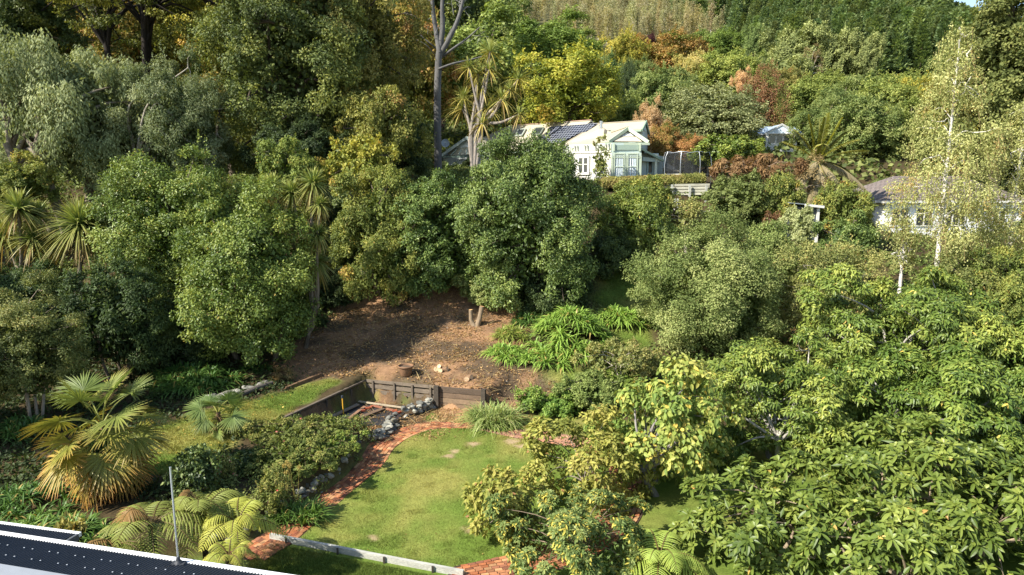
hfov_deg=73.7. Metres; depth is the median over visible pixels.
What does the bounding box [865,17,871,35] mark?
pine tree
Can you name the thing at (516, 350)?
agapanthus
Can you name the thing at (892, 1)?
pine tree
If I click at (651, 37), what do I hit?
purple tree
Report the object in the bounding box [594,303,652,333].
agapanthus
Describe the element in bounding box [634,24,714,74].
russet tree
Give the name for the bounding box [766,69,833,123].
hillside tree
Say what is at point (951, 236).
birch
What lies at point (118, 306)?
dark shrub
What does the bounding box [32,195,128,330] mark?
cabbage tree
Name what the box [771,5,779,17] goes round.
pine tree
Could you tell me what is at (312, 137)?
shaded tree
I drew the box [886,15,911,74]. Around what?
pine tree
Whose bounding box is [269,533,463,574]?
edging board
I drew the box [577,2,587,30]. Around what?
poplar
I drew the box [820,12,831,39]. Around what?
pine tree
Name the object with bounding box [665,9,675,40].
poplar
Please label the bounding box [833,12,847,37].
pine tree
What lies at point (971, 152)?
hillside tree
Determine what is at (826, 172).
feather palm
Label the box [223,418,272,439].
rose bush
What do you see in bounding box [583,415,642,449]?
vine shrub
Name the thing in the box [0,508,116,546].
agapanthus
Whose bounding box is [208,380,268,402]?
stone edging
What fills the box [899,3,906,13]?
pine tree
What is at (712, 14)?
poplar
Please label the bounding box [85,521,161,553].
tree fern
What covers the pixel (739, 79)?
pink tree
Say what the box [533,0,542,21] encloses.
poplar
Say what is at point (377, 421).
weed mat
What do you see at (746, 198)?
feathery shrub
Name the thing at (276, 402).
lawn grass
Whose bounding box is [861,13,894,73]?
pine tree
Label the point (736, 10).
pine tree
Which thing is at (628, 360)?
grey green bush
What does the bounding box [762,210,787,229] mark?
brown heap
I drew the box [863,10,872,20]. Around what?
pine tree
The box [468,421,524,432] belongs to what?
agapanthus
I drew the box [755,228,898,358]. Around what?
mixed shrub
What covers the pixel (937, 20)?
pine tree
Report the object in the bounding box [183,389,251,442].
fan palm
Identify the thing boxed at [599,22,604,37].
poplar
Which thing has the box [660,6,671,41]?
poplar
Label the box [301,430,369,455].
rose bush
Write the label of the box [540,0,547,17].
poplar
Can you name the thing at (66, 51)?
woodland tree
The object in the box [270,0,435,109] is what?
bronze tree
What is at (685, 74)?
hillside tree
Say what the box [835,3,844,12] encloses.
pine tree
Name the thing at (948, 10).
pine tree
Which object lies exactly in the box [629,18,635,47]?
poplar
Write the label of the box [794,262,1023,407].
broad tree
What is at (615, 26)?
poplar
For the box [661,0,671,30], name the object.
poplar
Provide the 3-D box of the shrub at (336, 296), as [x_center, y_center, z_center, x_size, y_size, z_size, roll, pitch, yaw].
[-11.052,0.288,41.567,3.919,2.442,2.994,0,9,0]
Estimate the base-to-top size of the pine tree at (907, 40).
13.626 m
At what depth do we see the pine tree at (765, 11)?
214.23 m
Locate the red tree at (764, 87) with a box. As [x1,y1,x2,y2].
[731,57,794,126]
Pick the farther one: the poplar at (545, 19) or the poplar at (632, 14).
the poplar at (545, 19)
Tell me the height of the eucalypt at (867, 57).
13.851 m
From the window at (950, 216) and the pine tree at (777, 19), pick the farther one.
the pine tree at (777, 19)
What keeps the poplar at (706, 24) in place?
on the terrain at (670, 502)
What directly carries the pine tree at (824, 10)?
on the terrain at (670, 502)
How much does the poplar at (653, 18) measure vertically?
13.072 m
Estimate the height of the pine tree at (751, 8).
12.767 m
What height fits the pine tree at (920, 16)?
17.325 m
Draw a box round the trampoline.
[662,151,711,183]
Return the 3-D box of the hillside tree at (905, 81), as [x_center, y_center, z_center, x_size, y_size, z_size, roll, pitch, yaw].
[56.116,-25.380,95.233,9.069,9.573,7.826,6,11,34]
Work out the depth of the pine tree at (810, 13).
179.45 m
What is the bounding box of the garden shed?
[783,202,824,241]
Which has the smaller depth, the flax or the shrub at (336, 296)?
the flax
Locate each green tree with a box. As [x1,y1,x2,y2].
[419,0,550,136]
[506,4,607,75]
[693,44,763,106]
[694,25,745,61]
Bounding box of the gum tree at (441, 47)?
[410,0,488,168]
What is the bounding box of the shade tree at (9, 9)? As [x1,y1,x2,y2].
[0,0,92,89]
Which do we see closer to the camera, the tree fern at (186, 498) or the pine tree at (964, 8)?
the tree fern at (186, 498)
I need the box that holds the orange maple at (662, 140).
[647,119,682,161]
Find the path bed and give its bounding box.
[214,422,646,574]
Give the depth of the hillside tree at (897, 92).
90.62 m
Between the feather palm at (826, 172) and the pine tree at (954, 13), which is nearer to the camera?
the feather palm at (826, 172)
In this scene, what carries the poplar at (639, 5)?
on the terrain at (670, 502)
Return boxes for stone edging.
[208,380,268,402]
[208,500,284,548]
[295,435,361,497]
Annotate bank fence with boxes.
[663,183,709,201]
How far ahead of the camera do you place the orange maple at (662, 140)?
67.75 m
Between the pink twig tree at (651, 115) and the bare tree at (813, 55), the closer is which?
the pink twig tree at (651, 115)
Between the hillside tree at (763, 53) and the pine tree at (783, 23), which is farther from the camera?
the pine tree at (783, 23)
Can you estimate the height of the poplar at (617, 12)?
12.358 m
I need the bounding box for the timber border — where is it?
[285,373,321,389]
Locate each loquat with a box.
[668,447,854,574]
[793,495,970,574]
[813,411,1023,567]
[901,454,1023,574]
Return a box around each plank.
[330,403,359,415]
[348,406,365,418]
[358,400,400,407]
[359,406,388,417]
[373,405,393,410]
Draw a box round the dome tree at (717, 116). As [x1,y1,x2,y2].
[660,80,769,142]
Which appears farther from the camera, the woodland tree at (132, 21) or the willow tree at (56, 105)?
the woodland tree at (132, 21)
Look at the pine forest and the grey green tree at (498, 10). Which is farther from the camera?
the pine forest
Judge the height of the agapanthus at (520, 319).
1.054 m
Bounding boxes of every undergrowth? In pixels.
[0,161,1023,366]
[0,335,307,505]
[630,318,1022,442]
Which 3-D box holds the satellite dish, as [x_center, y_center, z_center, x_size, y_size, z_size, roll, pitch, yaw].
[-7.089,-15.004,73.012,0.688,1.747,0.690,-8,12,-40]
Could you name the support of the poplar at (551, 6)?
on the terrain at (670, 502)
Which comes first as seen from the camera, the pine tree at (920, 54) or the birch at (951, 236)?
the birch at (951, 236)
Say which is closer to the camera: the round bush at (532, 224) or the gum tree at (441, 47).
the round bush at (532, 224)
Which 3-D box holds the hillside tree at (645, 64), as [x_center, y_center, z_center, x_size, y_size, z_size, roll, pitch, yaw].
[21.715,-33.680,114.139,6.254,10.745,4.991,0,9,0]
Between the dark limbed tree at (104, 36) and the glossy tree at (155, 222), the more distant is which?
the dark limbed tree at (104, 36)
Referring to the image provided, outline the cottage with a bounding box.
[753,124,803,151]
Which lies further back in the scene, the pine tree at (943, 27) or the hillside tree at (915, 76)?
the pine tree at (943, 27)
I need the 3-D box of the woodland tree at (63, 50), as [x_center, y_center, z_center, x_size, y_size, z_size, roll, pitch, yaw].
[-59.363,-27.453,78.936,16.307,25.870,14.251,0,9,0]
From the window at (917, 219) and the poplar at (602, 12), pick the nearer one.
the window at (917, 219)
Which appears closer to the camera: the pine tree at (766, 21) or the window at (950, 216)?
the window at (950, 216)
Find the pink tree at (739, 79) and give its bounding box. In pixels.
[728,64,754,91]
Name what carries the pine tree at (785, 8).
on the terrain at (670, 502)
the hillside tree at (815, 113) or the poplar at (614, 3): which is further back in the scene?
the poplar at (614, 3)
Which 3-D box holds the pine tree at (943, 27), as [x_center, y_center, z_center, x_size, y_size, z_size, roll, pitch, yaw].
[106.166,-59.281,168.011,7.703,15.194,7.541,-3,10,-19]
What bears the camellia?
on the terrain at (670, 502)
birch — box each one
[872,18,1018,267]
[885,212,918,293]
[948,99,1023,270]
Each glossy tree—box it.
[80,129,267,316]
[169,166,323,367]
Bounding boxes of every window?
[577,155,589,174]
[613,153,624,176]
[627,153,637,175]
[647,161,652,173]
[769,135,775,143]
[776,135,782,143]
[891,208,909,226]
[915,208,934,226]
[945,208,966,225]
[985,209,1006,225]
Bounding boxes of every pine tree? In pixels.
[722,0,731,27]
[724,0,744,27]
[725,0,743,32]
[734,12,746,39]
[743,15,752,38]
[746,0,756,12]
[747,3,754,14]
[748,14,759,33]
[751,0,763,22]
[756,16,770,55]
[759,6,770,24]
[763,20,780,60]
[765,17,780,59]
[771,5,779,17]
[772,1,781,19]
[772,12,780,20]
[774,12,793,53]
[781,0,788,21]
[783,0,797,16]
[783,13,802,41]
[795,3,805,12]
[795,7,805,17]
[800,16,808,26]
[804,10,814,21]
[805,4,814,12]
[812,18,822,72]
[813,0,821,11]
[818,6,832,33]
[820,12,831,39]
[823,4,832,16]
[829,0,837,8]
[830,6,842,27]
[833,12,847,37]
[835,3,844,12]
[838,0,846,12]
[844,16,862,72]
[848,3,859,14]
[851,0,862,9]
[854,14,866,38]
[858,0,870,13]
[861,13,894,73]
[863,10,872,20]
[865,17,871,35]
[867,6,887,33]
[870,0,880,13]
[877,0,885,6]
[883,6,891,32]
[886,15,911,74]
[888,0,896,3]
[890,3,901,23]
[892,21,912,73]
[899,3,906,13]
[900,6,913,26]
[904,0,913,5]
[907,5,931,65]
[907,23,934,72]
[926,5,938,25]
[930,14,942,40]
[931,14,954,61]
[944,8,953,14]
[950,9,959,28]
[953,10,972,44]
[954,5,969,31]
[968,6,978,26]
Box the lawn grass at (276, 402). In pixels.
[132,378,340,475]
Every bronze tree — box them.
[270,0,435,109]
[334,84,436,198]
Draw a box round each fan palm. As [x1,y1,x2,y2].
[17,367,180,512]
[85,177,143,238]
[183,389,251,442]
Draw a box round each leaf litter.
[291,283,557,440]
[311,385,429,433]
[407,408,471,427]
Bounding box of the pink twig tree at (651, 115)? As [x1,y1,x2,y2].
[632,92,670,143]
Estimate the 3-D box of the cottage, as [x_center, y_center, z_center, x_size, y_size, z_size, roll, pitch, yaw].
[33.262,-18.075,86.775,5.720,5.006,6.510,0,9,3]
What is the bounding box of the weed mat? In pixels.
[335,403,403,425]
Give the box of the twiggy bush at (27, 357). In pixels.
[0,268,94,418]
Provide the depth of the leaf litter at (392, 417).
31.59 m
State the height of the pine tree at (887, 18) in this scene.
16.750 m
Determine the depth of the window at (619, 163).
59.31 m
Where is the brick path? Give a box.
[224,422,642,574]
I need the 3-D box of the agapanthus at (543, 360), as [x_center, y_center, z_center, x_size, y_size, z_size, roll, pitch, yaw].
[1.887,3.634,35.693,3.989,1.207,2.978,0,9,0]
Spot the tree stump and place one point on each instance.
(478, 319)
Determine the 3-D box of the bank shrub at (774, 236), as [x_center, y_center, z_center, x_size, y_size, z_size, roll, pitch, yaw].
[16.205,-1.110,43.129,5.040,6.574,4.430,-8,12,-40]
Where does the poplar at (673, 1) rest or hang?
on the terrain at (670, 502)
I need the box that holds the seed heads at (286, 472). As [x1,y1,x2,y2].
[282,463,291,494]
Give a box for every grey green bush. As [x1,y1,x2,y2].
[570,336,664,382]
[619,195,793,357]
[625,60,691,119]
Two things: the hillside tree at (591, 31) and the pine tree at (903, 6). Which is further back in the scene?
the pine tree at (903, 6)
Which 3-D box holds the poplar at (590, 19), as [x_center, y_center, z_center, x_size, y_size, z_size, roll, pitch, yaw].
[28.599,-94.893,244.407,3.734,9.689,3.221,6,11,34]
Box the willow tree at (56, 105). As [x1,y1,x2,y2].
[0,21,165,238]
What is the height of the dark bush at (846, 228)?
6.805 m
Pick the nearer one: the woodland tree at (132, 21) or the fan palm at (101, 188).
the fan palm at (101, 188)
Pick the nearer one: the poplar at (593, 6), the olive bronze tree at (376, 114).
the olive bronze tree at (376, 114)
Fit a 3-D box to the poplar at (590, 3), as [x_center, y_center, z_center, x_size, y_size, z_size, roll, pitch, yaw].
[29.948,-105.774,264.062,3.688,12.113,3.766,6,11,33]
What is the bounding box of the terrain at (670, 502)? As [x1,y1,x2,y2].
[0,0,1023,574]
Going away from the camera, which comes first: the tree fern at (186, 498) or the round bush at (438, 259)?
the tree fern at (186, 498)
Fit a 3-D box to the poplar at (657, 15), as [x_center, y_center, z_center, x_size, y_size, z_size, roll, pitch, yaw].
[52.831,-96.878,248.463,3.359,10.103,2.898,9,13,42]
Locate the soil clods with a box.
[289,286,554,439]
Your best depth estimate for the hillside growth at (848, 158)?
77.01 m
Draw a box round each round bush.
[374,160,483,298]
[444,114,610,312]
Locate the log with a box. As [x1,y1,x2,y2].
[242,381,273,395]
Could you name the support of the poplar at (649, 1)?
on the terrain at (670, 502)
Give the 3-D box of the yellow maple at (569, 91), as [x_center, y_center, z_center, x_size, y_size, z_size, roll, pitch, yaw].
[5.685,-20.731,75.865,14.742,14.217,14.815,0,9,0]
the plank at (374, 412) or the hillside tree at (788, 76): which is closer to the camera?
the plank at (374, 412)
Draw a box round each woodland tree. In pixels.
[2,30,73,135]
[25,2,111,89]
[53,0,188,121]
[122,0,200,88]
[163,0,251,144]
[388,0,495,131]
[472,0,544,55]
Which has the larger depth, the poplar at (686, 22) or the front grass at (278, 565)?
the poplar at (686, 22)
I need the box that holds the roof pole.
[169,467,186,565]
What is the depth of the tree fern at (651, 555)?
18.89 m
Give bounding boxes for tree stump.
[469,306,483,326]
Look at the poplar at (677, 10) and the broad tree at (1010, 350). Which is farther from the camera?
the poplar at (677, 10)
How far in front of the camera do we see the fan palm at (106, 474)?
21.82 m
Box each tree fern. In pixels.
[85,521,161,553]
[98,501,219,554]
[168,488,276,560]
[185,496,289,566]
[202,538,258,566]
[612,529,709,574]
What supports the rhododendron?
on the terrain at (670, 502)
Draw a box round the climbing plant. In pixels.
[592,133,610,184]
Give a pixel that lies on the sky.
(971, 2)
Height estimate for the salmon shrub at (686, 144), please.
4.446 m
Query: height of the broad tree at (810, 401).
6.037 m
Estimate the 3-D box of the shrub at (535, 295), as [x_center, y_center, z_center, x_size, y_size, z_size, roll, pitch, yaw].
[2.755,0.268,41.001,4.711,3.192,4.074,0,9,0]
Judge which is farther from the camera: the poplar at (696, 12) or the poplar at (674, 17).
the poplar at (696, 12)
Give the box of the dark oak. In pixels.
[186,0,391,177]
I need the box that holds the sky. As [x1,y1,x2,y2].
[954,0,1023,8]
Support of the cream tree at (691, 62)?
on the terrain at (670, 502)
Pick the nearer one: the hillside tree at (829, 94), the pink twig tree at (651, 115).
the pink twig tree at (651, 115)
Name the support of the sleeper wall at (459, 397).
on the terrain at (670, 502)
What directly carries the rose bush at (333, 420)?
on the terrain at (670, 502)
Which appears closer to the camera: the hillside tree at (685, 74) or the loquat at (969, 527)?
the loquat at (969, 527)
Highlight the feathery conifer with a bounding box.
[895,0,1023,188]
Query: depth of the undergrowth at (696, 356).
36.40 m
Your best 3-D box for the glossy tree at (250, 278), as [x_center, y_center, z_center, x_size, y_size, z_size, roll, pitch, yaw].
[-13.367,-0.891,34.901,7.694,10.606,7.179,-4,10,-25]
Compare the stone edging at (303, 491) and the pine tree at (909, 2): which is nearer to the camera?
the stone edging at (303, 491)
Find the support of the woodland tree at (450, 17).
on the terrain at (670, 502)
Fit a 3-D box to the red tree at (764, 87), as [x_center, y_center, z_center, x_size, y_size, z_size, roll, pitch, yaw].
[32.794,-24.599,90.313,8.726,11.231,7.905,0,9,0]
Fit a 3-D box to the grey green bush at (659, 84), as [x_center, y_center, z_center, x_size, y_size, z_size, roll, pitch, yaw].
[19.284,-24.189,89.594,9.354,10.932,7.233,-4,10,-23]
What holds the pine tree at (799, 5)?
on the terrain at (670, 502)
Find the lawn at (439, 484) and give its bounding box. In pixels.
[301,425,618,566]
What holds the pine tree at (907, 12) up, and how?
on the terrain at (670, 502)
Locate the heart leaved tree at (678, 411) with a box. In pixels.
[611,352,749,496]
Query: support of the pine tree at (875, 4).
on the terrain at (670, 502)
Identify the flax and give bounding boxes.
[451,398,531,438]
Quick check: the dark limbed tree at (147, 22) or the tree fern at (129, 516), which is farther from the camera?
the dark limbed tree at (147, 22)
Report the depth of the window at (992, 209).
60.02 m
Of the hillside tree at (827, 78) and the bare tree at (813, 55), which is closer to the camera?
the hillside tree at (827, 78)
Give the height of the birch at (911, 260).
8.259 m
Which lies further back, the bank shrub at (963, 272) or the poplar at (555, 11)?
the poplar at (555, 11)
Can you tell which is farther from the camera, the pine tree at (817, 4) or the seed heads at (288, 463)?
the pine tree at (817, 4)
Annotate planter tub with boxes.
[398,363,413,376]
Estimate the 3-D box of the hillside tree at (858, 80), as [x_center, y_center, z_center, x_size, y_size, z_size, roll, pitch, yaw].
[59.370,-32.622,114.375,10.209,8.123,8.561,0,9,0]
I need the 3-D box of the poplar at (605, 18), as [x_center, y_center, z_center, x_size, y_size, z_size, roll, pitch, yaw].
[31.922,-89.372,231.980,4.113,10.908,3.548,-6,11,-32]
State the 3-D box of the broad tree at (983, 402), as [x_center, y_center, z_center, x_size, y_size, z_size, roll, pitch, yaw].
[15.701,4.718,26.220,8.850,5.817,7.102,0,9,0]
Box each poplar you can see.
[526,0,534,21]
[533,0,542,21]
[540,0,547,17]
[542,5,547,24]
[548,0,553,14]
[552,0,558,22]
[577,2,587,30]
[587,0,593,26]
[588,8,594,29]
[588,11,594,37]
[589,0,595,26]
[594,7,603,39]
[595,0,602,31]
[599,0,606,35]
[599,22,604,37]
[601,10,610,32]
[602,7,612,40]
[609,8,614,30]
[611,0,616,18]
[611,7,619,40]
[612,1,623,29]
[617,5,623,33]
[626,3,637,31]
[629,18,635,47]
[634,6,640,33]
[635,0,643,32]
[639,5,647,24]
[639,11,647,34]
[639,17,646,35]
[644,10,652,36]
[646,0,655,24]
[648,2,657,32]
[653,23,658,40]
[654,8,660,23]
[655,17,662,34]
[656,0,661,11]
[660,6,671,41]
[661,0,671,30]
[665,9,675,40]
[670,14,677,29]
[671,0,678,18]
[673,2,680,25]
[678,0,683,22]
[678,20,683,43]
[681,11,689,33]
[683,8,692,34]
[688,0,695,30]
[688,15,695,33]
[693,3,702,30]
[694,13,700,34]
[697,8,705,39]
[704,13,708,35]
[706,0,716,32]
[711,16,718,32]
[718,6,725,29]
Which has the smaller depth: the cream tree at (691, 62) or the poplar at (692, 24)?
the cream tree at (691, 62)
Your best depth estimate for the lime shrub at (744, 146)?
59.58 m
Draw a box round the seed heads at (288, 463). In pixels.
[284,460,301,502]
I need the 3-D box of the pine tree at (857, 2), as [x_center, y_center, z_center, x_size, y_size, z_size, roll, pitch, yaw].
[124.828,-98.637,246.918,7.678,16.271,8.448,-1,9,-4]
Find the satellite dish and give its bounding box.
[441,139,448,155]
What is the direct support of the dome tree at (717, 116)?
on the terrain at (670, 502)
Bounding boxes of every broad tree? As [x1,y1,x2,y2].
[696,326,876,478]
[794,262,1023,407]
[804,338,1023,486]
[972,316,1023,452]
[997,323,1023,418]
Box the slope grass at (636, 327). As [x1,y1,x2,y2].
[515,252,660,409]
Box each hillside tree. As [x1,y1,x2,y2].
[582,26,607,53]
[585,88,632,122]
[598,93,647,122]
[625,54,658,88]
[658,63,701,103]
[682,32,708,55]
[744,48,771,85]
[749,48,814,88]
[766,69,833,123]
[774,65,811,91]
[784,92,850,153]
[787,115,811,145]
[794,66,856,92]
[802,74,873,121]
[824,89,907,161]
[839,68,892,92]
[847,69,921,114]
[863,173,917,185]
[874,94,945,154]
[875,68,934,86]
[888,70,941,118]
[921,93,980,133]
[922,41,975,84]
[954,129,1014,167]
[990,123,1023,176]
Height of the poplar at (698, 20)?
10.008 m
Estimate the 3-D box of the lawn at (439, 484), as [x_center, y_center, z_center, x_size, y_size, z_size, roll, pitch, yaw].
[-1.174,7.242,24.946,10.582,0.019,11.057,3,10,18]
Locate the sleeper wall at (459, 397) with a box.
[433,385,485,408]
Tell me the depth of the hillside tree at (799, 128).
86.74 m
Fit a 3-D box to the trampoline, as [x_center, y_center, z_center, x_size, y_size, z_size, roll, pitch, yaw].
[15.607,-10.699,61.074,4.255,2.822,4.255,0,9,0]
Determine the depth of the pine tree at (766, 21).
204.86 m
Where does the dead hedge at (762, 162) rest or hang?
on the terrain at (670, 502)
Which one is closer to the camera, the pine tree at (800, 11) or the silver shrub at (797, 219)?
the silver shrub at (797, 219)
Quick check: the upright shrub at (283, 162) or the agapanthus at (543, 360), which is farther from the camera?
the upright shrub at (283, 162)
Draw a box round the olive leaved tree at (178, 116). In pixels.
[96,36,244,193]
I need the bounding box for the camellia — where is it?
[161,442,223,501]
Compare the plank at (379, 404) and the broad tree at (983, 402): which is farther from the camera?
the plank at (379, 404)
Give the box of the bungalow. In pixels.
[856,176,1023,237]
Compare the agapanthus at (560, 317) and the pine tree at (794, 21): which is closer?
the agapanthus at (560, 317)
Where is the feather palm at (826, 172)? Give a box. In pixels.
[782,112,868,203]
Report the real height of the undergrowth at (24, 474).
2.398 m
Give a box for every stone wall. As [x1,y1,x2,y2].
[367,411,399,439]
[401,398,435,417]
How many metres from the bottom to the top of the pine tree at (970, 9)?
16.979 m
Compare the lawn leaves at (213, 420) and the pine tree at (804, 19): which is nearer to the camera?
the lawn leaves at (213, 420)
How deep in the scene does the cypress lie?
94.20 m
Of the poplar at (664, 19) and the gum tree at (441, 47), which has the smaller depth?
the gum tree at (441, 47)
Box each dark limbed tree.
[13,0,216,177]
[47,0,211,176]
[76,0,240,178]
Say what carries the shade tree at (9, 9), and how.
on the terrain at (670, 502)
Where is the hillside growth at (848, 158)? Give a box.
[0,66,1021,181]
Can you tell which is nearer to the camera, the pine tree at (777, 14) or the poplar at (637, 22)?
the pine tree at (777, 14)
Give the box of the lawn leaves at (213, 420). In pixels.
[148,384,313,472]
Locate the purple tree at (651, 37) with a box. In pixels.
[640,31,659,58]
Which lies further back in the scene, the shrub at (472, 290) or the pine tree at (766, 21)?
the pine tree at (766, 21)
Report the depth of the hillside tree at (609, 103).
87.50 m
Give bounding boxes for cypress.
[618,55,638,103]
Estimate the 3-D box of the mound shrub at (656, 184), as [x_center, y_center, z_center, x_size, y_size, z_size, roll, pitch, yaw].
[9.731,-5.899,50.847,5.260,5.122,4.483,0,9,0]
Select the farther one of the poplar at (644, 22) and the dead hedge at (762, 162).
the poplar at (644, 22)
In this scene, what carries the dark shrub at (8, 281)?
on the terrain at (670, 502)
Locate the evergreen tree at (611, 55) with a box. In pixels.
[593,46,630,102]
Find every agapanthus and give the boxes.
[0,411,64,447]
[0,478,86,522]
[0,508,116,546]
[136,359,248,399]
[233,363,273,374]
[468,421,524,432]
[478,341,534,368]
[489,323,529,345]
[507,310,545,327]
[513,345,578,373]
[523,304,621,366]
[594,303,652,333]
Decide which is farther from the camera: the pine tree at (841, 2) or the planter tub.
the pine tree at (841, 2)
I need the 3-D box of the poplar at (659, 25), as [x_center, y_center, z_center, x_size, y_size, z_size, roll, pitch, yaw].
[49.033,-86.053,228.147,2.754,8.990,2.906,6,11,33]
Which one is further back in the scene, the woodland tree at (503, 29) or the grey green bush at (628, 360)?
the woodland tree at (503, 29)
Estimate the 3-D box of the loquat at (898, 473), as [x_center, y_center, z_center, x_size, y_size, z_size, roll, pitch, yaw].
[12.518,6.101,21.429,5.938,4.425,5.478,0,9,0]
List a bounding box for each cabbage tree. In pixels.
[0,185,70,270]
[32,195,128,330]
[259,165,339,348]
[441,38,533,187]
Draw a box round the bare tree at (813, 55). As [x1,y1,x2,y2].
[801,43,823,73]
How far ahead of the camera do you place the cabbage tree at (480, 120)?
53.37 m
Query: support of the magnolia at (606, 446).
on the terrain at (670, 502)
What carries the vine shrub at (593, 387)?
on the terrain at (670, 502)
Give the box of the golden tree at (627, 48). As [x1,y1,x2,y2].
[598,21,653,71]
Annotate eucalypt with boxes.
[741,21,764,56]
[757,15,832,76]
[807,21,860,76]
[842,27,887,77]
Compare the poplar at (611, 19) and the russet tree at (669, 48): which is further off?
the poplar at (611, 19)
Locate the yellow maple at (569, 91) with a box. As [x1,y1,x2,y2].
[499,34,627,126]
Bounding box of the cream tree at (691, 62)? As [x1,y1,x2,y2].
[671,45,717,85]
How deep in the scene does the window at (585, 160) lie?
61.56 m
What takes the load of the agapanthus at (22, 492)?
on the terrain at (670, 502)
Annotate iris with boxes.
[263,495,336,534]
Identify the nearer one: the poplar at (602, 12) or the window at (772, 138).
the window at (772, 138)
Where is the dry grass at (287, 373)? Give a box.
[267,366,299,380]
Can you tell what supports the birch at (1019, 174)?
on the terrain at (670, 502)
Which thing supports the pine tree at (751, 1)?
on the terrain at (670, 502)
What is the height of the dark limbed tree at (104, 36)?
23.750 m
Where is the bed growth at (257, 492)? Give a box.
[180,411,377,524]
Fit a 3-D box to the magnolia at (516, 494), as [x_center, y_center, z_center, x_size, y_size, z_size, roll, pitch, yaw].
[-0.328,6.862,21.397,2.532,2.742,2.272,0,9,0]
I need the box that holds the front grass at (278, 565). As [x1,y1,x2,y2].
[246,543,433,574]
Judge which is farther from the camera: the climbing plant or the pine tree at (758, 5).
the pine tree at (758, 5)
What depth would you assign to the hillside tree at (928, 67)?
126.74 m
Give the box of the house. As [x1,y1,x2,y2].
[0,521,292,574]
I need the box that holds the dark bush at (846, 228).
[807,209,882,298]
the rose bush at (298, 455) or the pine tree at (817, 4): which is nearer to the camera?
the rose bush at (298, 455)
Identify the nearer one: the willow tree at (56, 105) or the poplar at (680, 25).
the willow tree at (56, 105)
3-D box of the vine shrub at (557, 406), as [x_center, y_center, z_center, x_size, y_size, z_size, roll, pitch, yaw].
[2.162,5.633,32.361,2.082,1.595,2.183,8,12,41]
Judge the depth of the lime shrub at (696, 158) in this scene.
61.28 m
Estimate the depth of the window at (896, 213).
59.39 m
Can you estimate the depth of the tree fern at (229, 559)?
16.99 m
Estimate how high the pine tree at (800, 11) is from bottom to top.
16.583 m
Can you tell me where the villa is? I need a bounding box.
[442,119,679,181]
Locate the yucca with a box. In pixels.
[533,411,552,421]
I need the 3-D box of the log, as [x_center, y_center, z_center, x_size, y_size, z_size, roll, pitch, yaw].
[-12.175,4.838,32.659,0.236,0.337,1.678,7,11,35]
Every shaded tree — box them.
[239,108,349,223]
[389,93,434,177]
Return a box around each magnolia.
[461,464,540,546]
[515,403,660,517]
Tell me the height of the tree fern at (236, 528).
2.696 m
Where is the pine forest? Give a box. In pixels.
[669,0,969,23]
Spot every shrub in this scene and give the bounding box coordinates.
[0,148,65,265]
[0,252,91,326]
[51,248,175,383]
[53,510,87,541]
[119,290,225,374]
[254,133,327,242]
[263,297,328,330]
[297,273,362,307]
[306,175,373,280]
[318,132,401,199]
[328,156,438,306]
[332,258,381,280]
[385,268,446,289]
[448,264,520,308]
[511,382,546,413]
[520,267,595,314]
[533,390,584,420]
[551,365,625,414]
[580,221,646,280]
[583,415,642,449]
[591,176,678,268]
[613,174,675,214]
[665,196,715,251]
[669,132,705,172]
[686,145,717,183]
[697,132,766,185]
[701,167,776,222]
[733,218,804,292]
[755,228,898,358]
[757,170,804,221]
[763,149,836,196]
[777,203,818,270]
[809,174,877,232]
[934,242,1007,313]
[965,240,1023,342]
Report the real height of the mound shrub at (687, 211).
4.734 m
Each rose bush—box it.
[206,447,279,475]
[213,447,236,484]
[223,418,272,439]
[242,413,359,451]
[243,433,356,481]
[255,463,291,515]
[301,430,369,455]
[315,414,348,431]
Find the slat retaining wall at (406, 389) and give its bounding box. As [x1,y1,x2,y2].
[283,379,433,417]
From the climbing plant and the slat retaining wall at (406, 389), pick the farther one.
the climbing plant
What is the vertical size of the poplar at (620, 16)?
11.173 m
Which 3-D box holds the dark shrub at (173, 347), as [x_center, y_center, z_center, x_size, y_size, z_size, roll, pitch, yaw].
[-17.371,2.397,34.794,5.031,4.585,4.239,0,9,0]
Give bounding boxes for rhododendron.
[482,482,652,574]
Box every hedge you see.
[599,172,706,188]
[709,153,809,182]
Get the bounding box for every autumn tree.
[149,19,284,175]
[363,1,465,165]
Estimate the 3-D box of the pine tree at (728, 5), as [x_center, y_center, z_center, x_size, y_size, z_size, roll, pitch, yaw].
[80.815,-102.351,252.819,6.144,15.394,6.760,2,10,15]
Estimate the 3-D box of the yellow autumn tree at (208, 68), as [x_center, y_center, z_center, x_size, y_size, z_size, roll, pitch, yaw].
[-25.432,-16.738,60.495,11.986,15.357,9.927,0,9,0]

